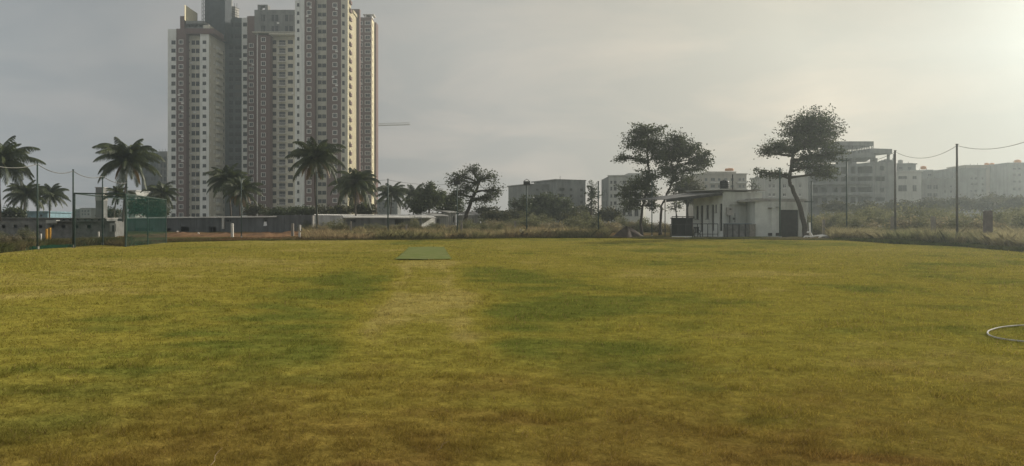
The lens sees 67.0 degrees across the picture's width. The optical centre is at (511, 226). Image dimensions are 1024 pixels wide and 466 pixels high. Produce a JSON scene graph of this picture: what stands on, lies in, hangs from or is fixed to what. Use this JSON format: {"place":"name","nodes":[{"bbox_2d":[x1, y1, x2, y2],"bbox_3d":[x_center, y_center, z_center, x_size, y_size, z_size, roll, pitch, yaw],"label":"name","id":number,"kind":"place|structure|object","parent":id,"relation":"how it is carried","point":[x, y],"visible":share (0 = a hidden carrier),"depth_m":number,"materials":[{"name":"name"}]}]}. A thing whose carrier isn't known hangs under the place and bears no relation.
{"place":"outdoors","nodes":[
{"label":"outdoors","id":0,"kind":"place"},
{"bbox_2d":[0,235,135,252],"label":"dry grass","id":1,"kind":"structure","parent":0,"point":[12,245],"depth_m":59.99,"materials":[{"name":"plant"}]},
{"bbox_2d":[5,231,832,252],"bbox_3d":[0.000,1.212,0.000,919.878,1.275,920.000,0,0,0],"label":"ground","id":2,"kind":"structure","parent":0,"point":[646,234],"depth_m":86.89,"materials":[{"name":"soil"}]},
{"bbox_2d":[1,203,30,217],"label":"broadleaf tree","id":3,"kind":"object","parent":2,"relation":"on","point":[14,212],"visible":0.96,"depth_m":117.63,"materials":[{"name":"green plant"}]},
{"bbox_2d":[0,135,45,220],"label":"palm tree","id":4,"kind":"object","parent":2,"relation":"on","point":[11,155],"visible":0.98,"depth_m":97.75,"materials":[{"name":"green plant"}]},
{"bbox_2d":[2,180,53,216],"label":"palm tree","id":5,"kind":"object","parent":2,"relation":"on","point":[27,192],"visible":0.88,"depth_m":127.26,"materials":[{"name":"green plant"}]},
{"bbox_2d":[1,211,71,217],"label":"warehouse","id":6,"kind":"structure","parent":2,"relation":"on","point":[53,214],"depth_m":150.26,"materials":[{"name":"grey metal"}]},
{"bbox_2d":[36,162,38,248],"bbox_3d":[-31.905,-1.326,52.000,0.216,6.052,0.215,0,0,0],"label":"net pole","id":7,"kind":"object","parent":2,"relation":"on","point":[37,207],"visible":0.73,"depth_m":51.96,"materials":[{"name":"metal"}]},
{"bbox_2d":[24,244,76,249],"bbox_3d":[-31.547,1.362,50.730,0.351,0.256,13.627,0,0,-8],"label":"boundary net","id":8,"kind":"object","parent":2,"relation":"on","point":[52,246],"visible":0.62,"depth_m":53.80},
{"bbox_2d":[38,183,70,217],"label":"palm tree","id":9,"kind":"object","parent":2,"relation":"on","point":[56,191],"visible":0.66,"depth_m":139.66,"materials":[{"name":"green plant"}]},
{"bbox_2d":[2,218,117,220],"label":"shed","id":10,"kind":"structure","parent":2,"relation":"on","point":[60,219],"depth_m":102.85,"materials":[{"name":"metal"}]},
{"bbox_2d":[0,220,123,238],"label":"shed","id":11,"kind":"structure","parent":2,"relation":"on","point":[63,229],"depth_m":90.54,"materials":[{"name":"paint"}]},
{"bbox_2d":[79,208,95,217],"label":"apartment block","id":12,"kind":"structure","parent":2,"relation":"on","point":[87,212],"depth_m":330.00,"materials":[{"name":"paint"}]},
{"bbox_2d":[95,187,107,217],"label":"concrete pillar","id":13,"kind":"structure","parent":2,"relation":"on","point":[98,200],"depth_m":140.00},
{"bbox_2d":[104,184,136,217],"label":"palm tree","id":14,"kind":"object","parent":2,"relation":"on","point":[114,189],"visible":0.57,"depth_m":127.70,"materials":[{"name":"green plant"}]},
{"bbox_2d":[92,137,164,221],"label":"palm tree","id":15,"kind":"object","parent":2,"relation":"on","point":[135,156],"visible":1,"depth_m":106.03,"materials":[{"name":"green plant"}]},
{"bbox_2d":[120,191,168,216],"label":"broadleaf tree","id":16,"kind":"object","parent":2,"relation":"on","point":[136,208],"visible":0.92,"depth_m":133.85,"materials":[{"name":"green plant"}]},
{"bbox_2d":[142,149,167,206],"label":"apartment block","id":17,"kind":"structure","parent":2,"relation":"on","point":[161,168],"depth_m":342.20,"materials":[{"name":"paint"}]},
{"bbox_2d":[141,205,173,216],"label":"broadleaf tree","id":18,"kind":"object","parent":2,"relation":"on","point":[162,212],"visible":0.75,"depth_m":134.76,"materials":[{"name":"green plant"}]},
{"bbox_2d":[142,181,180,209],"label":"palm tree","id":19,"kind":"object","parent":2,"relation":"on","point":[161,190],"visible":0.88,"depth_m":139.53,"materials":[{"name":"green plant"}]},
{"bbox_2d":[168,0,231,216],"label":"apartment tower","id":20,"kind":"structure","parent":2,"relation":"on","point":[196,99],"depth_m":284.00,"materials":[{"name":"white paint"}]},
{"bbox_2d":[188,232,244,236],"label":"earth heap","id":21,"kind":"object","parent":2,"relation":"on","point":[218,234],"visible":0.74,"depth_m":95.38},
{"bbox_2d":[132,236,308,245],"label":"dry grass","id":22,"kind":"structure","parent":2,"relation":"on","point":[199,239],"depth_m":79.11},
{"bbox_2d":[203,163,250,215],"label":"palm tree","id":23,"kind":"object","parent":2,"relation":"on","point":[220,176],"visible":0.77,"depth_m":121.10,"materials":[{"name":"green plant"}]},
{"bbox_2d":[118,215,342,232],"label":"shed","id":24,"kind":"structure","parent":2,"relation":"on","point":[280,223],"depth_m":112.32,"materials":[{"name":"white paint"}]},
{"bbox_2d":[215,175,263,215],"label":"palm tree","id":25,"kind":"object","parent":2,"relation":"on","point":[235,184],"visible":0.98,"depth_m":117.56,"materials":[{"name":"green plant"}]},
{"bbox_2d":[242,203,270,215],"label":"broadleaf tree","id":26,"kind":"object","parent":2,"relation":"on","point":[253,210],"visible":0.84,"depth_m":149.88,"materials":[{"name":"green plant"}]},
{"bbox_2d":[225,3,294,215],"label":"apartment tower","id":27,"kind":"structure","parent":2,"relation":"on","point":[259,97],"depth_m":296.00,"materials":[{"name":"grey concrete"}]},
{"bbox_2d":[229,21,292,203],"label":"window frame","id":28,"kind":"structure","parent":27,"relation":"in","point":[290,144],"depth_m":296.15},
{"bbox_2d":[229,15,292,215],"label":"window glass","id":29,"kind":"structure","parent":27,"relation":"in","point":[244,24],"depth_m":297.68,"materials":[{"name":"glass"}]},
{"bbox_2d":[235,232,297,236],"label":"earth heap","id":30,"kind":"object","parent":2,"relation":"on","point":[266,234],"visible":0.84,"depth_m":94.39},
{"bbox_2d":[256,203,286,215],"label":"broadleaf tree","id":31,"kind":"object","parent":2,"relation":"on","point":[276,211],"visible":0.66,"depth_m":139.01,"materials":[{"name":"green plant"}]},
{"bbox_2d":[281,204,318,214],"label":"broadleaf tree","id":32,"kind":"object","parent":2,"relation":"on","point":[300,210],"visible":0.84,"depth_m":134.11,"materials":[{"name":"green plant"}]},
{"bbox_2d":[285,136,345,224],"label":"palm tree","id":33,"kind":"object","parent":2,"relation":"on","point":[323,155],"visible":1,"depth_m":100.04,"materials":[{"name":"green plant"}]},
{"bbox_2d":[295,0,351,208],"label":"apartment tower","id":34,"kind":"structure","parent":2,"relation":"on","point":[323,68],"depth_m":272.92,"materials":[{"name":"white paint"}]},
{"bbox_2d":[297,3,343,203],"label":"window glass","id":35,"kind":"structure","parent":34,"relation":"in","point":[319,5],"depth_m":273.23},
{"bbox_2d":[297,4,344,202],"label":"window frame","id":36,"kind":"structure","parent":34,"relation":"in","point":[342,4],"depth_m":272.96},
{"bbox_2d":[309,203,351,213],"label":"broadleaf tree","id":37,"kind":"object","parent":2,"relation":"on","point":[339,209],"visible":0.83,"depth_m":134.69,"materials":[{"name":"green plant"}]},
{"bbox_2d":[324,217,349,231],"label":"shrub","id":38,"kind":"object","parent":2,"relation":"on","point":[340,225],"visible":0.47,"depth_m":95.05,"materials":[{"name":"green plant"}]},
{"bbox_2d":[328,168,380,215],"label":"palm tree","id":39,"kind":"object","parent":2,"relation":"on","point":[355,186],"visible":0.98,"depth_m":116.00,"materials":[{"name":"green plant"}]},
{"bbox_2d":[351,9,377,214],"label":"apartment tower","id":40,"kind":"structure","parent":2,"relation":"on","point":[364,97],"depth_m":325.00,"materials":[{"name":"paint"}]},
{"bbox_2d":[348,202,382,214],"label":"broadleaf tree","id":41,"kind":"object","parent":2,"relation":"on","point":[361,208],"visible":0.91,"depth_m":127.29,"materials":[{"name":"green plant"}]},
{"bbox_2d":[314,214,434,227],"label":"shed","id":42,"kind":"structure","parent":2,"relation":"on","point":[380,219],"depth_m":115.41,"materials":[{"name":"grey metal"}]},
{"bbox_2d":[377,200,400,214],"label":"apartment block","id":43,"kind":"structure","parent":2,"relation":"on","point":[396,209],"depth_m":260.00,"materials":[{"name":"paint"}]},
{"bbox_2d":[374,182,408,213],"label":"palm tree","id":44,"kind":"object","parent":2,"relation":"on","point":[395,192],"visible":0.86,"depth_m":144.27,"materials":[{"name":"green plant"}]},
{"bbox_2d":[400,183,423,213],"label":"palm tree","id":45,"kind":"object","parent":2,"relation":"on","point":[411,191],"visible":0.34,"depth_m":149.60,"materials":[{"name":"green plant"}]},
{"bbox_2d":[401,180,446,214],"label":"broadleaf tree","id":46,"kind":"object","parent":2,"relation":"on","point":[428,198],"visible":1,"depth_m":123.64,"materials":[{"name":"green plant"}]},
{"bbox_2d":[423,213,448,226],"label":"hut","id":47,"kind":"object","parent":2,"relation":"on","point":[442,220],"visible":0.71,"depth_m":121.60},
{"bbox_2d":[432,209,458,226],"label":"hut","id":48,"kind":"object","parent":2,"relation":"on","point":[451,218],"visible":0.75,"depth_m":124.60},
{"bbox_2d":[431,186,467,214],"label":"broadleaf tree","id":49,"kind":"object","parent":2,"relation":"on","point":[450,203],"visible":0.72,"depth_m":127.34,"materials":[{"name":"green plant"}]},
{"bbox_2d":[297,223,613,239],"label":"dry grass","id":50,"kind":"structure","parent":2,"relation":"on","point":[414,232],"depth_m":84.90,"materials":[{"name":"plant"}]},
{"bbox_2d":[458,211,480,224],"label":"hut","id":51,"kind":"object","parent":2,"relation":"on","point":[472,215],"visible":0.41,"depth_m":126.78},
{"bbox_2d":[444,164,506,221],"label":"broadleaf tree","id":52,"kind":"object","parent":2,"relation":"on","point":[489,197],"visible":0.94,"depth_m":103.50,"materials":[{"name":"green plant"}]},
{"bbox_2d":[471,204,500,213],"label":"broadleaf tree","id":53,"kind":"object","parent":2,"relation":"on","point":[482,209],"visible":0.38,"depth_m":134.93,"materials":[{"name":"green plant"}]},
{"bbox_2d":[478,208,512,221],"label":"broadleaf tree","id":54,"kind":"object","parent":2,"relation":"on","point":[493,215],"visible":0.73,"depth_m":121.91,"materials":[{"name":"green plant"}]},
{"bbox_2d":[508,194,534,215],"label":"broadleaf tree","id":55,"kind":"object","parent":2,"relation":"on","point":[522,200],"visible":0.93,"depth_m":119.84,"materials":[{"name":"green plant"}]},
{"bbox_2d":[512,212,542,227],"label":"shrub","id":56,"kind":"object","parent":2,"relation":"on","point":[535,223],"visible":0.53,"depth_m":103.19,"materials":[{"name":"green plant"}]},
{"bbox_2d":[507,179,585,223],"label":"apartment block","id":57,"kind":"structure","parent":2,"relation":"on","point":[574,190],"depth_m":201.74,"materials":[{"name":"concrete"}]},
{"bbox_2d":[517,191,576,222],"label":"broadleaf tree","id":58,"kind":"object","parent":2,"relation":"on","point":[549,205],"visible":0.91,"depth_m":133.32,"materials":[{"name":"green plant"}]},
{"bbox_2d":[554,209,594,223],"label":"broadleaf tree","id":59,"kind":"object","parent":2,"relation":"on","point":[573,213],"visible":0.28,"depth_m":119.82,"materials":[{"name":"green plant"}]},
{"bbox_2d":[560,209,591,226],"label":"shrub","id":60,"kind":"object","parent":2,"relation":"on","point":[584,216],"visible":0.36,"depth_m":109.31,"materials":[{"name":"green plant"}]},
{"bbox_2d":[582,180,602,216],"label":"broadleaf tree","id":61,"kind":"object","parent":2,"relation":"on","point":[592,194],"visible":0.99,"depth_m":134.66,"materials":[{"name":"green plant"}]},
{"bbox_2d":[581,215,607,230],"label":"shrub","id":62,"kind":"object","parent":2,"relation":"on","point":[593,221],"visible":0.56,"depth_m":100.42,"materials":[{"name":"green plant"}]},
{"bbox_2d":[591,205,627,224],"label":"broadleaf tree","id":63,"kind":"object","parent":2,"relation":"on","point":[609,214],"visible":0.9,"depth_m":124.05,"materials":[{"name":"green plant"}]},
{"bbox_2d":[601,173,645,223],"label":"apartment block","id":64,"kind":"structure","parent":2,"relation":"on","point":[609,190],"depth_m":189.69,"materials":[{"name":"grey concrete"}]},
{"bbox_2d":[612,226,642,236],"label":"soil mound","id":65,"kind":"object","parent":2,"relation":"on","point":[626,231],"visible":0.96,"depth_m":89.16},
{"bbox_2d":[610,122,671,235],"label":"broadleaf tree","id":66,"kind":"object","parent":2,"relation":"on","point":[642,139],"visible":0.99,"depth_m":92.72,"materials":[{"name":"green plant"}]},
{"bbox_2d":[633,216,655,231],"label":"shrub","id":67,"kind":"object","parent":2,"relation":"on","point":[645,227],"visible":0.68,"depth_m":107.38,"materials":[{"name":"green plant"}]},
{"bbox_2d":[670,216,693,235],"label":"counter","id":68,"kind":"object","parent":2,"relation":"on","point":[682,228],"visible":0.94,"depth_m":90.00,"materials":[{"name":"metal"}]},
{"bbox_2d":[652,127,715,234],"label":"broadleaf tree","id":69,"kind":"object","parent":2,"relation":"on","point":[679,148],"visible":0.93,"depth_m":93.51,"materials":[{"name":"green plant"}]},
{"bbox_2d":[668,175,705,217],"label":"broadleaf tree","id":70,"kind":"object","parent":2,"relation":"on","point":[690,186],"visible":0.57,"depth_m":117.66,"materials":[{"name":"green plant"}]},
{"bbox_2d":[636,189,765,236],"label":"club hut","id":71,"kind":"object","parent":2,"relation":"on","point":[719,207],"visible":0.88,"depth_m":87.29,"materials":[{"name":"paint"}]},
{"bbox_2d":[688,171,747,217],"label":"apartment block","id":72,"kind":"structure","parent":2,"relation":"on","point":[711,180],"depth_m":235.00,"materials":[{"name":"paint"}]},
{"bbox_2d":[723,223,751,236],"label":"railing","id":73,"kind":"object","parent":2,"relation":"on","point":[736,229],"visible":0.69,"depth_m":84.40,"materials":[{"name":"metal"}]},
{"bbox_2d":[737,198,807,236],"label":"annex","id":74,"kind":"object","parent":2,"relation":"on","point":[762,214],"visible":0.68,"depth_m":84.98,"materials":[{"name":"paint"}]},
{"bbox_2d":[749,175,808,214],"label":"apartment block","id":75,"kind":"structure","parent":2,"relation":"on","point":[771,187],"depth_m":165.00,"materials":[{"name":"paint"}]},
{"bbox_2d":[778,168,781,236],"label":"net pole","id":76,"kind":"object","parent":2,"relation":"on","point":[780,203],"visible":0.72,"depth_m":82.43,"materials":[{"name":"metal"}]},
{"bbox_2d":[749,103,851,237],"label":"broadleaf tree","id":77,"kind":"object","parent":2,"relation":"on","point":[808,133],"visible":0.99,"depth_m":82.73,"materials":[{"name":"green plant"}]},
{"bbox_2d":[807,213,827,234],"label":"shrub","id":78,"kind":"object","parent":2,"relation":"on","point":[815,228],"visible":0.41,"depth_m":90.86,"materials":[{"name":"green plant"}]},
{"bbox_2d":[821,210,849,232],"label":"shrub","id":79,"kind":"object","parent":2,"relation":"on","point":[837,217],"visible":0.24,"depth_m":92.27,"materials":[{"name":"green plant"}]},
{"bbox_2d":[817,198,856,214],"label":"broadleaf tree","id":80,"kind":"object","parent":2,"relation":"on","point":[835,205],"visible":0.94,"depth_m":134.70,"materials":[{"name":"green plant"}]},
{"bbox_2d":[805,141,893,219],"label":"unfinished building","id":81,"kind":"structure","parent":2,"relation":"on","point":[871,180],"depth_m":176.74,"materials":[{"name":"concrete"}]},
{"bbox_2d":[830,205,884,224],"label":"shrub","id":82,"kind":"object","parent":2,"relation":"on","point":[859,213],"visible":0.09,"depth_m":85.76,"materials":[{"name":"green plant"}]},
{"bbox_2d":[845,215,874,228],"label":"shrub","id":83,"kind":"object","parent":2,"relation":"on","point":[856,222],"visible":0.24,"depth_m":77.88,"materials":[{"name":"green plant"}]},
{"bbox_2d":[894,150,896,231],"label":"net pole","id":84,"kind":"object","parent":2,"relation":"on","point":[895,190],"visible":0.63,"depth_m":66.94,"materials":[{"name":"metal"}]},
{"bbox_2d":[884,198,923,213],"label":"broadleaf tree","id":85,"kind":"object","parent":2,"relation":"on","point":[890,203],"visible":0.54,"depth_m":139.63,"materials":[{"name":"green plant"}]},
{"bbox_2d":[896,162,916,170],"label":"house","id":86,"kind":"structure","parent":2,"relation":"on","point":[908,166],"depth_m":206.00,"materials":[{"name":"paint"}]},
{"bbox_2d":[884,215,930,229],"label":"shrub","id":87,"kind":"object","parent":2,"relation":"on","point":[900,223],"visible":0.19,"depth_m":74.65,"materials":[{"name":"green plant"}]},
{"bbox_2d":[896,170,922,217],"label":"house","id":88,"kind":"structure","parent":2,"relation":"on","point":[908,185],"depth_m":186.00,"materials":[{"name":"paint"}]},
{"bbox_2d":[883,202,941,223],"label":"shrub","id":89,"kind":"object","parent":2,"relation":"on","point":[923,212],"visible":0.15,"depth_m":82.29,"materials":[{"name":"green plant"}]},
{"bbox_2d":[898,215,939,230],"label":"shrub","id":90,"kind":"object","parent":2,"relation":"on","point":[923,222],"visible":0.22,"depth_m":73.23,"materials":[{"name":"green plant"}]},
{"bbox_2d":[819,224,1023,247],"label":"dry grass","id":91,"kind":"structure","parent":2,"relation":"on","point":[1010,237],"depth_m":61.13,"materials":[{"name":"plant"}]},
{"bbox_2d":[910,196,949,212],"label":"broadleaf tree","id":92,"kind":"object","parent":2,"relation":"on","point":[928,200],"visible":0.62,"depth_m":143.64,"materials":[{"name":"green plant"}]},
{"bbox_2d":[921,177,940,210],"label":"house","id":93,"kind":"structure","parent":2,"relation":"on","point":[930,187],"depth_m":188.00,"materials":[{"name":"paint"}]},
{"bbox_2d":[940,177,955,212],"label":"house","id":94,"kind":"structure","parent":2,"relation":"on","point":[946,187],"depth_m":190.00,"materials":[{"name":"concrete"}]},
{"bbox_2d":[955,144,958,234],"bbox_3d":[34.805,-2.488,60.500,0.370,7.996,0.370,0,0,0],"label":"net pole","id":95,"kind":"object","parent":2,"relation":"on","point":[957,188],"visible":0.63,"depth_m":60.44,"materials":[{"name":"metal"}]},
{"bbox_2d":[938,214,976,231],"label":"shrub","id":96,"kind":"object","parent":2,"relation":"on","point":[953,224],"visible":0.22,"depth_m":67.03,"materials":[{"name":"green plant"}]},
{"bbox_2d":[937,194,981,212],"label":"broadleaf tree","id":97,"kind":"object","parent":2,"relation":"on","point":[964,202],"visible":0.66,"depth_m":141.24,"materials":[{"name":"green plant"}]},
{"bbox_2d":[933,166,986,217],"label":"apartment block","id":98,"kind":"structure","parent":2,"relation":"on","point":[971,182],"depth_m":204.00,"materials":[{"name":"paint"}]},
{"bbox_2d":[946,163,992,208],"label":"house","id":99,"kind":"structure","parent":2,"relation":"on","point":[987,175],"depth_m":222.00,"materials":[{"name":"concrete"}]},
{"bbox_2d":[983,210,992,234],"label":"masonry pillar","id":100,"kind":"structure","parent":2,"relation":"on","point":[988,220],"depth_m":58.77,"materials":[{"name":"concrete"}]},
{"bbox_2d":[969,191,1013,212],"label":"broadleaf tree","id":101,"kind":"object","parent":2,"relation":"on","point":[987,202],"visible":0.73,"depth_m":137.12,"materials":[{"name":"green plant"}]},
{"bbox_2d":[968,205,1014,229],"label":"shrub","id":102,"kind":"object","parent":2,"relation":"on","point":[999,218],"visible":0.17,"depth_m":68.73,"materials":[{"name":"green plant"}]},
{"bbox_2d":[990,162,1023,212],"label":"house","id":103,"kind":"structure","parent":2,"relation":"on","point":[1006,179],"depth_m":214.26,"materials":[{"name":"paint"}]},
{"bbox_2d":[995,194,1023,211],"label":"broadleaf tree","id":104,"kind":"object","parent":2,"relation":"on","point":[1012,202],"visible":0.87,"depth_m":131.85,"materials":[{"name":"green plant"}]},
{"bbox_2d":[997,206,1023,228],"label":"shrub","id":105,"kind":"object","parent":2,"relation":"on","point":[1020,222],"visible":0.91,"depth_m":66.95,"materials":[{"name":"green plant"}]},
{"bbox_2d":[0,237,1023,465],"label":"lawn","id":106,"kind":"structure","parent":0,"point":[122,399],"depth_m":9.25,"materials":[{"name":"plant"}]},
{"bbox_2d":[71,169,73,247],"bbox_3d":[-32.337,-1.269,57.000,0.216,5.939,0.216,0,0,39],"label":"net pole","id":107,"kind":"object","parent":106,"relation":"on","point":[72,207],"visible":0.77,"depth_m":56.96,"materials":[{"name":"metal"}]},
{"bbox_2d":[74,193,166,247],"bbox_3d":[-32.037,-0.440,63.991,3.581,4.179,13.714,0,0,-12],"label":"practice net","id":108,"kind":"object","parent":106,"relation":"on","point":[125,212],"visible":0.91,"depth_m":63.26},
{"bbox_2d":[396,247,451,258],"bbox_3d":[-5.058,1.496,45.228,2.558,0.167,22.244,0,0,-6],"label":"cricket mat","id":109,"kind":"object","parent":106,"relation":"on","point":[425,253],"visible":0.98,"depth_m":41.80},
{"bbox_2d":[167,236,813,242],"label":"verge grass","id":110,"kind":"structure","parent":106,"relation":"on","point":[332,239],"depth_m":77.31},
{"bbox_2d":[833,237,1023,251],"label":"verge grass","id":111,"kind":"structure","parent":106,"relation":"on","point":[937,243],"depth_m":58.16,"materials":[{"name":"plant"}]},
{"bbox_2d":[0,0,1023,224],"label":"sky","id":112,"kind":"structure","parent":0,"point":[532,90],"materials":[{"name":"grey"}]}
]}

